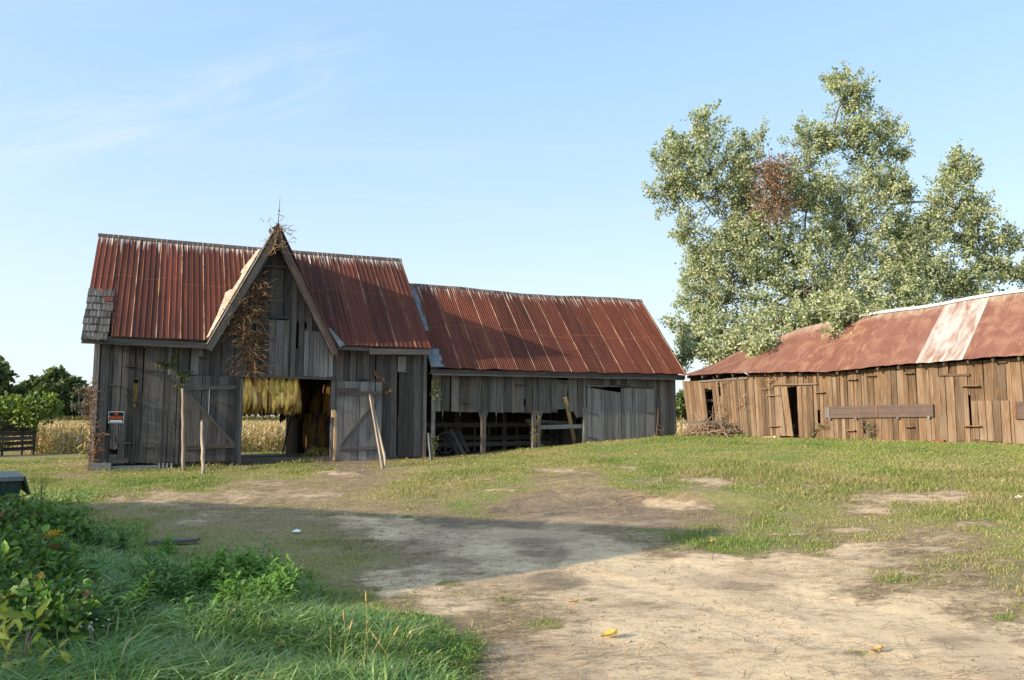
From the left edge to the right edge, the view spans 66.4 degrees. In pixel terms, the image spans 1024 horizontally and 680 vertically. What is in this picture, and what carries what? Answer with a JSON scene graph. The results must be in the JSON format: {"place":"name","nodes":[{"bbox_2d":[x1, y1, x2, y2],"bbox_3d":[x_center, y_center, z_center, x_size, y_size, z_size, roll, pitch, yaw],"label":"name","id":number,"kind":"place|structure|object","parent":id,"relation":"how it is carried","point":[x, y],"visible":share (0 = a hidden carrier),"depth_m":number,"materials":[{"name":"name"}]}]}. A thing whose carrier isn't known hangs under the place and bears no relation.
{"place":"outdoors","nodes":[
{"label":"outdoors","id":0,"kind":"place"},
{"bbox_2d":[0,434,1023,679],"bbox_3d":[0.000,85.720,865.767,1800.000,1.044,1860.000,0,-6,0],"label":"ground","id":1,"kind":"structure","parent":0,"point":[876,614],"depth_m":8.52,"materials":[{"name":"soil"}]},
{"bbox_2d":[0,355,27,399],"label":"broadleaf tree","id":2,"kind":"object","parent":1,"relation":"on","point":[7,373],"visible":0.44,"depth_m":99.94,"materials":[{"name":"green plant"}]},
{"bbox_2d":[0,470,30,498],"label":"steel bin","id":3,"kind":"object","parent":1,"relation":"on","point":[15,481],"visible":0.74,"depth_m":11.94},
{"bbox_2d":[0,416,35,455],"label":"slatted pen","id":4,"kind":"object","parent":1,"relation":"on","point":[22,433],"visible":0.65,"depth_m":30.29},
{"bbox_2d":[0,389,72,431],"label":"creeper","id":5,"kind":"object","parent":4,"relation":"on","point":[17,408],"visible":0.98,"depth_m":30.31,"materials":[{"name":"green plant"}]},
{"bbox_2d":[0,535,49,590],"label":"bramble","id":6,"kind":"object","parent":1,"relation":"on","point":[8,568],"visible":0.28,"depth_m":5.70,"materials":[{"name":"green plant"}]},
{"bbox_2d":[0,493,55,518],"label":"bramble","id":7,"kind":"object","parent":1,"relation":"on","point":[12,496],"visible":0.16,"depth_m":10.90,"materials":[{"name":"green plant"}]},
{"bbox_2d":[17,374,43,400],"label":"broadleaf tree","id":8,"kind":"object","parent":1,"relation":"on","point":[31,382],"visible":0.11,"depth_m":110.59,"materials":[{"name":"green plant"}]},
{"bbox_2d":[0,496,76,535],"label":"bramble","id":9,"kind":"object","parent":1,"relation":"on","point":[28,504],"visible":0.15,"depth_m":8.89,"materials":[{"name":"green plant"}]},
{"bbox_2d":[0,527,83,584],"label":"bramble","id":10,"kind":"object","parent":1,"relation":"on","point":[49,560],"visible":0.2,"depth_m":6.55,"materials":[{"name":"green plant"}]},
{"bbox_2d":[0,518,89,567],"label":"bramble","id":11,"kind":"object","parent":1,"relation":"on","point":[55,542],"visible":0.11,"depth_m":7.06,"materials":[{"name":"green plant"}]},
{"bbox_2d":[10,521,83,553],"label":"bramble","id":12,"kind":"object","parent":1,"relation":"on","point":[71,531],"visible":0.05,"depth_m":8.30,"materials":[{"name":"green plant"}]},
{"bbox_2d":[0,599,94,678],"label":"leafy sapling","id":13,"kind":"object","parent":1,"relation":"on","point":[15,616],"visible":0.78,"depth_m":4.34,"materials":[{"name":"green plant"}]},
{"bbox_2d":[0,499,96,548],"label":"bramble","id":14,"kind":"object","parent":1,"relation":"on","point":[79,522],"visible":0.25,"depth_m":8.81,"materials":[{"name":"green plant"}]},
{"bbox_2d":[0,569,97,624],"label":"bramble","id":15,"kind":"object","parent":1,"relation":"on","point":[25,590],"visible":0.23,"depth_m":5.25,"materials":[{"name":"green plant"}]},
{"bbox_2d":[28,364,72,401],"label":"broadleaf tree","id":16,"kind":"object","parent":1,"relation":"on","point":[55,375],"visible":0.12,"depth_m":106.64,"materials":[{"name":"green plant"}]},
{"bbox_2d":[20,548,106,589],"bbox_3d":[-3.817,2.006,6.403,0.948,0.575,1.007,0,-6,0],"label":"bramble","id":17,"kind":"object","parent":1,"relation":"on","point":[71,563],"visible":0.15,"depth_m":6.54,"materials":[{"name":"green plant"}]},
{"bbox_2d":[0,580,129,654],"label":"bramble","id":18,"kind":"object","parent":1,"relation":"on","point":[57,612],"visible":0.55,"depth_m":4.95,"materials":[{"name":"green plant"}]},
{"bbox_2d":[44,375,90,417],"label":"broadleaf tree","id":19,"kind":"object","parent":1,"relation":"on","point":[65,386],"visible":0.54,"depth_m":104.41,"materials":[{"name":"green plant"}]},
{"bbox_2d":[68,383,91,417],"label":"bare tree","id":20,"kind":"object","parent":1,"relation":"on","point":[80,389],"visible":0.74,"depth_m":99.34,"materials":[{"name":"grey plant"}]},
{"bbox_2d":[55,558,108,591],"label":"bramble","id":21,"kind":"object","parent":1,"relation":"on","point":[91,561],"visible":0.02,"depth_m":6.75,"materials":[{"name":"green plant"}]},
{"bbox_2d":[61,569,126,608],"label":"leafy weed","id":22,"kind":"object","parent":1,"relation":"on","point":[116,585],"visible":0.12,"depth_m":5.83,"materials":[{"name":"green plant"}]},
{"bbox_2d":[79,619,116,655],"bbox_3d":[-2.541,1.899,4.791,0.152,0.393,0.218,0,-6,0],"label":"white aster","id":23,"kind":"object","parent":1,"relation":"on","point":[92,634],"visible":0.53,"depth_m":4.75,"materials":[{"name":"green plant"}]},
{"bbox_2d":[82,517,113,548],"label":"leafy weed","id":24,"kind":"object","parent":1,"relation":"on","point":[99,531],"visible":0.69,"depth_m":9.17,"materials":[{"name":"green plant"}]},
{"bbox_2d":[92,576,137,609],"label":"leafy weed","id":25,"kind":"object","parent":1,"relation":"on","point":[100,592],"visible":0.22,"depth_m":5.70,"materials":[{"name":"green plant"}]},
{"bbox_2d":[96,601,134,636],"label":"leafy weed","id":26,"kind":"object","parent":1,"relation":"on","point":[109,614],"visible":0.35,"depth_m":5.20,"materials":[{"name":"green plant"}]},
{"bbox_2d":[101,527,130,553],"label":"leafy weed","id":27,"kind":"object","parent":1,"relation":"on","point":[122,542],"visible":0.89,"depth_m":9.02,"materials":[{"name":"green plant"}]},
{"bbox_2d":[96,591,139,630],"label":"leafy weed","id":28,"kind":"object","parent":1,"relation":"on","point":[125,598],"visible":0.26,"depth_m":5.33,"materials":[{"name":"green plant"}]},
{"bbox_2d":[101,526,134,550],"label":"leafy weed","id":29,"kind":"object","parent":1,"relation":"on","point":[122,538],"visible":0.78,"depth_m":9.07,"materials":[{"name":"green plant"}]},
{"bbox_2d":[105,571,162,617],"bbox_3d":[-2.786,1.940,5.783,0.460,0.463,0.385,0,-11,6],"label":"leafy weed","id":30,"kind":"object","parent":1,"relation":"on","point":[143,587],"visible":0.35,"depth_m":5.74,"materials":[{"name":"green plant"}]},
{"bbox_2d":[125,589,152,622],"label":"leafy weed","id":31,"kind":"object","parent":1,"relation":"on","point":[137,602],"visible":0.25,"depth_m":5.56,"materials":[{"name":"green plant"}]},
{"bbox_2d":[123,548,163,581],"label":"leafy weed","id":32,"kind":"object","parent":1,"relation":"on","point":[150,555],"visible":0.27,"depth_m":6.89,"materials":[{"name":"green plant"}]},
{"bbox_2d":[122,562,182,605],"bbox_3d":[-2.948,2.027,6.393,0.375,0.394,0.448,2,0,45],"label":"leafy weed","id":33,"kind":"object","parent":1,"relation":"on","point":[159,586],"visible":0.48,"depth_m":6.41,"materials":[{"name":"green plant"}]},
{"bbox_2d":[132,560,186,602],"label":"leafy weed","id":34,"kind":"object","parent":1,"relation":"on","point":[144,562],"visible":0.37,"depth_m":6.47,"materials":[{"name":"green plant"}]},
{"bbox_2d":[140,547,184,577],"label":"leafy weed","id":35,"kind":"object","parent":1,"relation":"on","point":[158,564],"visible":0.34,"depth_m":7.04,"materials":[{"name":"green plant"}]},
{"bbox_2d":[146,538,199,544],"bbox_3d":[-4.251,2.527,9.825,0.623,0.065,0.120,0,-6,-4],"label":"flat board","id":36,"kind":"object","parent":1,"relation":"on","point":[185,540],"visible":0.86,"depth_m":9.78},
{"bbox_2d":[152,571,195,607],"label":"leafy weed","id":37,"kind":"object","parent":1,"relation":"on","point":[178,592],"visible":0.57,"depth_m":6.31,"materials":[{"name":"green plant"}]},
{"bbox_2d":[153,551,198,580],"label":"leafy weed","id":38,"kind":"object","parent":1,"relation":"on","point":[165,555],"visible":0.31,"depth_m":6.93,"materials":[{"name":"green plant"}]},
{"bbox_2d":[162,560,198,603],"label":"leafy weed","id":39,"kind":"object","parent":1,"relation":"on","point":[176,583],"visible":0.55,"depth_m":6.44,"materials":[{"name":"green plant"}]},
{"bbox_2d":[181,388,185,470],"bbox_3d":[-8.859,2.413,21.077,0.115,2.377,0.108,3,-28,-29],"label":"wooden pole","id":40,"kind":"object","parent":1,"relation":"on","point":[183,430],"visible":0.92,"depth_m":21.03,"materials":[{"name":"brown wood"}]},
{"bbox_2d":[178,556,225,593],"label":"leafy weed","id":41,"kind":"object","parent":1,"relation":"on","point":[211,574],"visible":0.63,"depth_m":6.74,"materials":[{"name":"green plant"}]},
{"bbox_2d":[169,591,235,629],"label":"leafy weed","id":42,"kind":"object","parent":1,"relation":"on","point":[190,611],"visible":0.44,"depth_m":5.42,"materials":[{"name":"green plant"}]},
{"bbox_2d":[200,420,204,473],"bbox_3d":[-8.135,2.800,20.555,0.115,0.107,2.322,3,29,-24],"label":"wooden pole","id":43,"kind":"object","parent":1,"relation":"on","point":[202,447],"visible":0.95,"depth_m":20.48,"materials":[{"name":"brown wood"}]},
{"bbox_2d":[185,561,225,591],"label":"leafy weed","id":44,"kind":"object","parent":1,"relation":"on","point":[210,565],"visible":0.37,"depth_m":6.78,"materials":[{"name":"green plant"}]},
{"bbox_2d":[181,545,232,578],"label":"leafy weed","id":45,"kind":"object","parent":1,"relation":"on","point":[217,560],"visible":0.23,"depth_m":7.26,"materials":[{"name":"green plant"}]},
{"bbox_2d":[187,568,229,597],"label":"leafy weed","id":46,"kind":"object","parent":1,"relation":"on","point":[212,581],"visible":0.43,"depth_m":6.68,"materials":[{"name":"green plant"}]},
{"bbox_2d":[197,601,247,636],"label":"leafy weed","id":47,"kind":"object","parent":1,"relation":"on","point":[237,609],"visible":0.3,"depth_m":5.32,"materials":[{"name":"green plant"}]},
{"bbox_2d":[203,586,244,611],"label":"leafy weed","id":48,"kind":"object","parent":1,"relation":"on","point":[233,597],"visible":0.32,"depth_m":6.19,"materials":[{"name":"green plant"}]},
{"bbox_2d":[217,570,248,604],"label":"leafy weed","id":49,"kind":"object","parent":1,"relation":"on","point":[237,574],"visible":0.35,"depth_m":6.37,"materials":[{"name":"green plant"}]},
{"bbox_2d":[214,580,252,607],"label":"leafy weed","id":50,"kind":"object","parent":1,"relation":"on","point":[226,590],"visible":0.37,"depth_m":6.18,"materials":[{"name":"green plant"}]},
{"bbox_2d":[208,567,263,606],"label":"leafy weed","id":51,"kind":"object","parent":1,"relation":"on","point":[221,569],"visible":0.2,"depth_m":6.37,"materials":[{"name":"green plant"}]},
{"bbox_2d":[218,543,267,579],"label":"leafy weed","id":52,"kind":"object","parent":1,"relation":"on","point":[228,560],"visible":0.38,"depth_m":6.98,"materials":[{"name":"green plant"}]},
{"bbox_2d":[221,595,273,619],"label":"leafy weed","id":53,"kind":"object","parent":1,"relation":"on","point":[267,597],"visible":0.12,"depth_m":5.50,"materials":[{"name":"green plant"}]},
{"bbox_2d":[235,573,268,606],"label":"leafy weed","id":54,"kind":"object","parent":1,"relation":"on","point":[249,587],"visible":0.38,"depth_m":6.11,"materials":[{"name":"green plant"}]},
{"bbox_2d":[228,579,282,629],"bbox_3d":[-1.768,1.907,5.518,0.386,0.469,0.508,-8,-5,22],"label":"leafy weed","id":55,"kind":"object","parent":1,"relation":"on","point":[242,581],"visible":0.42,"depth_m":5.45,"materials":[{"name":"green plant"}]},
{"bbox_2d":[233,545,278,579],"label":"leafy weed","id":56,"kind":"object","parent":1,"relation":"on","point":[261,564],"visible":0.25,"depth_m":7.06,"materials":[{"name":"green plant"}]},
{"bbox_2d":[81,202,431,470],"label":"tobacco barn","id":57,"kind":"structure","parent":1,"relation":"on","point":[341,323],"depth_m":23.10,"materials":[{"name":"wood"}]},
{"bbox_2d":[79,377,111,470],"bbox_3d":[-10.988,2.300,20.612,0.824,2.697,0.359,2,-6,-24],"label":"dead vine","id":58,"kind":"object","parent":57,"relation":"attached to","point":[93,453],"visible":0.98,"depth_m":20.68,"materials":[{"name":"brown plant"}]},
{"bbox_2d":[108,411,123,422],"bbox_3d":[-10.620,2.074,20.988,0.373,0.309,0.012,2,-6,-24],"label":"warning sign","id":59,"kind":"object","parent":57,"relation":"attached to","point":[115,417],"visible":1,"depth_m":20.98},
{"bbox_2d":[155,347,194,390],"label":"green vine","id":60,"kind":"object","parent":57,"relation":"attached to","point":[166,363],"visible":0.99,"depth_m":21.64,"materials":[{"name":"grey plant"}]},
{"bbox_2d":[173,376,235,461],"bbox_3d":[-8.571,2.205,21.782,1.683,2.388,0.071,2,-6,-24],"label":"barn door","id":61,"kind":"structure","parent":57,"relation":"in","point":[220,442],"depth_m":21.84,"materials":[{"name":"wood"}]},
{"bbox_2d":[211,272,282,388],"bbox_3d":[-7.481,-0.230,22.178,1.958,3.543,0.821,2,-6,-24],"label":"dead vine","id":62,"kind":"object","parent":57,"relation":"attached to","point":[244,302],"visible":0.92,"depth_m":22.40,"materials":[{"name":"brown plant"}]},
{"bbox_2d":[243,377,252,410],"bbox_3d":[-7.672,1.518,22.581,0.378,1.089,0.364,0,-6,-10],"label":"tobacco bunch","id":63,"kind":"object","parent":57,"relation":"hanging from","point":[248,389],"visible":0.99,"depth_m":22.48,"materials":[{"name":"yellow plant"}]},
{"bbox_2d":[247,377,257,410],"bbox_3d":[-7.542,1.534,22.685,0.373,1.063,0.393,3,-6,-25],"label":"tobacco bunch","id":64,"kind":"object","parent":57,"relation":"hanging from","point":[254,399],"visible":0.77,"depth_m":22.58,"materials":[{"name":"yellow plant"}]},
{"bbox_2d":[251,378,262,410],"bbox_3d":[-7.380,1.542,22.758,0.349,1.021,0.366,6,-6,-39],"label":"tobacco bunch","id":65,"kind":"object","parent":57,"relation":"hanging from","point":[259,386],"visible":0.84,"depth_m":22.66,"materials":[{"name":"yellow plant"}]},
{"bbox_2d":[261,378,268,411],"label":"tobacco bunch","id":66,"kind":"object","parent":57,"relation":"hanging from","point":[264,391],"visible":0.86,"depth_m":22.70,"materials":[{"name":"yellow plant"}]},
{"bbox_2d":[267,378,275,412],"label":"tobacco bunch","id":67,"kind":"object","parent":57,"relation":"hanging from","point":[271,392],"visible":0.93,"depth_m":22.77,"materials":[{"name":"yellow plant"}]},
{"bbox_2d":[271,378,281,414],"bbox_3d":[-6.864,1.607,22.903,0.354,1.158,0.330,2,-6,-16],"label":"tobacco bunch","id":68,"kind":"object","parent":57,"relation":"hanging from","point":[276,405],"visible":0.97,"depth_m":22.79,"materials":[{"name":"yellow plant"}]},
{"bbox_2d":[259,224,294,256],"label":"dead vine","id":69,"kind":"object","parent":57,"relation":"attached to","point":[273,244],"visible":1,"depth_m":22.61,"materials":[{"name":"brown plant"}]},
{"bbox_2d":[280,378,286,407],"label":"tobacco bunch","id":70,"kind":"object","parent":57,"relation":"hanging from","point":[283,388],"visible":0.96,"depth_m":22.88,"materials":[{"name":"yellow plant"}]},
{"bbox_2d":[284,378,293,411],"bbox_3d":[-6.549,1.585,23.060,0.365,1.086,0.332,4,-7,-35],"label":"tobacco bunch","id":71,"kind":"object","parent":57,"relation":"hanging from","point":[289,398],"visible":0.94,"depth_m":22.93,"materials":[{"name":"yellow plant"}]},
{"bbox_2d":[288,375,298,414],"bbox_3d":[-6.450,1.622,23.139,0.337,1.186,0.326,-2,-7,29],"label":"tobacco bunch","id":72,"kind":"object","parent":57,"relation":"hanging from","point":[295,392],"visible":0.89,"depth_m":23.05,"materials":[{"name":"yellow plant"}]},
{"bbox_2d":[307,419,316,448],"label":"tobacco bunch","id":73,"kind":"object","parent":57,"relation":"hanging from","point":[311,433],"visible":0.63,"depth_m":25.48,"materials":[{"name":"brown plant"}]},
{"bbox_2d":[310,386,322,418],"bbox_3d":[-6.561,2.183,26.338,0.417,1.252,0.392,-1,-7,17],"label":"tobacco bunch","id":74,"kind":"object","parent":57,"relation":"hanging from","point":[317,401],"visible":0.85,"depth_m":26.26,"materials":[{"name":"brown plant"}]},
{"bbox_2d":[316,415,327,446],"bbox_3d":[-6.150,3.046,25.369,0.411,1.213,0.387,1,-6,-15],"label":"tobacco bunch","id":75,"kind":"object","parent":57,"relation":"hanging from","point":[322,437],"visible":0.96,"depth_m":25.22,"materials":[{"name":"brown plant"}]},
{"bbox_2d":[323,383,330,422],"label":"tobacco bunch","id":76,"kind":"object","parent":57,"relation":"hanging from","point":[326,405],"visible":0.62,"depth_m":24.86,"materials":[{"name":"brown plant"}]},
{"bbox_2d":[336,381,381,461],"bbox_3d":[-4.598,2.458,23.526,1.362,2.409,0.071,2,-6,-24],"label":"barn door","id":77,"kind":"structure","parent":57,"relation":"in","point":[355,434],"depth_m":23.50,"materials":[{"name":"wood"}]},
{"bbox_2d":[252,556,294,583],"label":"leafy weed","id":78,"kind":"object","parent":1,"relation":"on","point":[269,567],"visible":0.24,"depth_m":6.69,"materials":[{"name":"green plant"}]},
{"bbox_2d":[250,566,299,609],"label":"leafy weed","id":79,"kind":"object","parent":1,"relation":"on","point":[268,580],"visible":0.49,"depth_m":6.10,"materials":[{"name":"green plant"}]},
{"bbox_2d":[261,554,303,593],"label":"leafy weed","id":80,"kind":"object","parent":1,"relation":"on","point":[289,561],"visible":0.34,"depth_m":6.64,"materials":[{"name":"green plant"}]},
{"bbox_2d":[262,567,303,599],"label":"leafy weed","id":81,"kind":"object","parent":1,"relation":"on","point":[292,580],"visible":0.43,"depth_m":6.52,"materials":[{"name":"green plant"}]},
{"bbox_2d":[300,446,328,456],"bbox_3d":[-5.929,3.525,23.780,1.302,0.622,1.133,0,-6,0],"label":"leaf heap","id":82,"kind":"object","parent":1,"relation":"on","point":[318,451],"visible":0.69,"depth_m":23.62,"materials":[{"name":"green plant"}]},
{"bbox_2d":[0,418,688,454],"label":"cornfield","id":83,"kind":"structure","parent":1,"relation":"on","point":[66,436],"depth_m":33.13,"materials":[{"name":"beige plant"}]},
{"bbox_2d":[45,414,682,421],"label":"crop","id":84,"kind":"object","parent":1,"relation":"on","point":[244,418],"visible":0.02,"depth_m":97.49,"materials":[{"name":"beige plant"}]},
{"bbox_2d":[369,394,384,468],"bbox_3d":[-3.802,2.516,21.929,0.105,0.095,3.967,2,25,-16],"label":"wooden pole","id":85,"kind":"object","parent":1,"relation":"on","point":[377,434],"visible":0.97,"depth_m":21.72,"materials":[{"name":"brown wood"}]},
{"bbox_2d":[435,428,469,454],"bbox_3d":[-1.980,3.410,25.964,1.156,0.964,0.389,1,-6,-8],"label":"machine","id":86,"kind":"object","parent":1,"relation":"on","point":[450,439],"visible":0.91,"depth_m":25.93,"materials":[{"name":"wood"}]},
{"bbox_2d":[447,642,467,665],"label":"leafy weed","id":87,"kind":"object","parent":1,"relation":"on","point":[460,652],"visible":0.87,"depth_m":4.96,"materials":[{"name":"green plant"}]},
{"bbox_2d":[459,646,481,669],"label":"leafy weed","id":88,"kind":"object","parent":1,"relation":"on","point":[468,655],"visible":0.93,"depth_m":4.85,"materials":[{"name":"green plant"}]},
{"bbox_2d":[25,453,1023,679],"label":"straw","id":89,"kind":"object","parent":1,"relation":"on","point":[671,545],"visible":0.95,"depth_m":7.57,"materials":[{"name":"plant"}]},
{"bbox_2d":[409,283,686,455],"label":"open front barn","id":90,"kind":"structure","parent":1,"relation":"on","point":[504,366],"depth_m":27.39,"materials":[{"name":"brown metal"}]},
{"bbox_2d":[587,387,620,441],"bbox_3d":[3.186,2.627,27.057,1.354,1.948,0.056,2,-6,-24],"label":"barn door","id":91,"kind":"structure","parent":90,"relation":"in","point":[603,406],"depth_m":27.04,"materials":[{"name":"wood"}]},
{"bbox_2d":[621,388,654,438],"bbox_3d":[4.460,2.681,27.617,1.399,1.947,0.056,2,-6,-24],"label":"barn door","id":92,"kind":"structure","parent":90,"relation":"in","point":[637,404],"depth_m":27.61,"materials":[{"name":"wood"}]},
{"bbox_2d":[563,396,575,443],"bbox_3d":[2.017,2.822,27.005,0.148,2.112,0.134,-2,34,19],"label":"leaning board","id":93,"kind":"object","parent":1,"relation":"on","point":[569,417],"visible":0.79,"depth_m":26.90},
{"bbox_2d":[676,389,686,421],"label":"field shrub","id":94,"kind":"object","parent":1,"relation":"on","point":[680,406],"visible":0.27,"depth_m":73.97,"materials":[{"name":"green plant"}]},
{"bbox_2d":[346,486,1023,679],"bbox_3d":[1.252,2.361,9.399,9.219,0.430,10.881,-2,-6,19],"label":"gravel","id":95,"kind":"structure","parent":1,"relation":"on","point":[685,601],"depth_m":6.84,"materials":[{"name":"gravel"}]},
{"bbox_2d":[677,406,741,436],"bbox_3d":[6.780,2.807,26.841,1.926,1.088,2.408,5,-8,-42],"label":"brush pile","id":96,"kind":"object","parent":1,"relation":"on","point":[723,430],"visible":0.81,"depth_m":26.60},
{"bbox_2d":[639,60,1023,372],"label":"maple tree","id":97,"kind":"object","parent":1,"relation":"on","point":[832,302],"visible":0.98,"depth_m":34.16,"materials":[{"name":"green plant"}]},
{"bbox_2d":[734,147,806,229],"bbox_3d":[11.078,-6.440,33.067,2.650,3.957,2.386,-3,-7,32],"label":"dead creeper","id":98,"kind":"object","parent":97,"relation":"attached to","point":[768,182],"visible":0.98,"depth_m":32.91,"materials":[{"name":"brown plant"}]},
{"bbox_2d":[681,289,1023,443],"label":"shed","id":99,"kind":"structure","parent":1,"relation":"on","point":[886,372],"depth_m":23.32,"materials":[{"name":"wood"}]},
{"bbox_2d":[711,368,774,422],"bbox_3d":[7.644,1.872,26.119,0.360,1.789,2.459,5,-8,-42],"label":"dead vine","id":100,"kind":"object","parent":99,"relation":"attached to","point":[741,395],"visible":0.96,"depth_m":26.17,"materials":[{"name":"brown plant"}]},
{"bbox_2d":[774,387,793,435],"bbox_3d":[8.742,2.300,25.161,0.029,1.580,0.608,5,-8,-42],"label":"door","id":101,"kind":"structure","parent":99,"relation":"in","point":[786,414],"depth_m":25.14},
{"bbox_2d":[797,386,814,438],"bbox_3d":[9.256,2.282,24.649,0.031,1.648,0.516,5,-8,-42],"label":"door","id":102,"kind":"structure","parent":99,"relation":"in","point":[805,415],"depth_m":24.64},
{"bbox_2d":[937,376,970,442],"bbox_3d":[12.154,1.915,21.515,0.033,1.818,0.759,5,-8,-42],"label":"door","id":103,"kind":"structure","parent":99,"relation":"in","point":[960,414],"depth_m":21.50,"materials":[{"name":"wood"}]},
{"bbox_2d":[971,400,1011,442],"bbox_3d":[12.751,2.175,20.826,0.033,1.116,0.903,5,-8,-42],"label":"door","id":104,"kind":"structure","parent":99,"relation":"in","point":[995,429],"depth_m":20.79,"materials":[{"name":"wood"}]},
{"bbox_2d":[0,432,1023,679],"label":"grass","id":105,"kind":"structure","parent":0,"point":[158,640],"depth_m":10.07,"materials":[{"name":"plant"}]},
{"bbox_2d":[0,0,1023,416],"label":"sky","id":106,"kind":"structure","parent":0,"point":[497,145],"materials":[{"name":"blue"}]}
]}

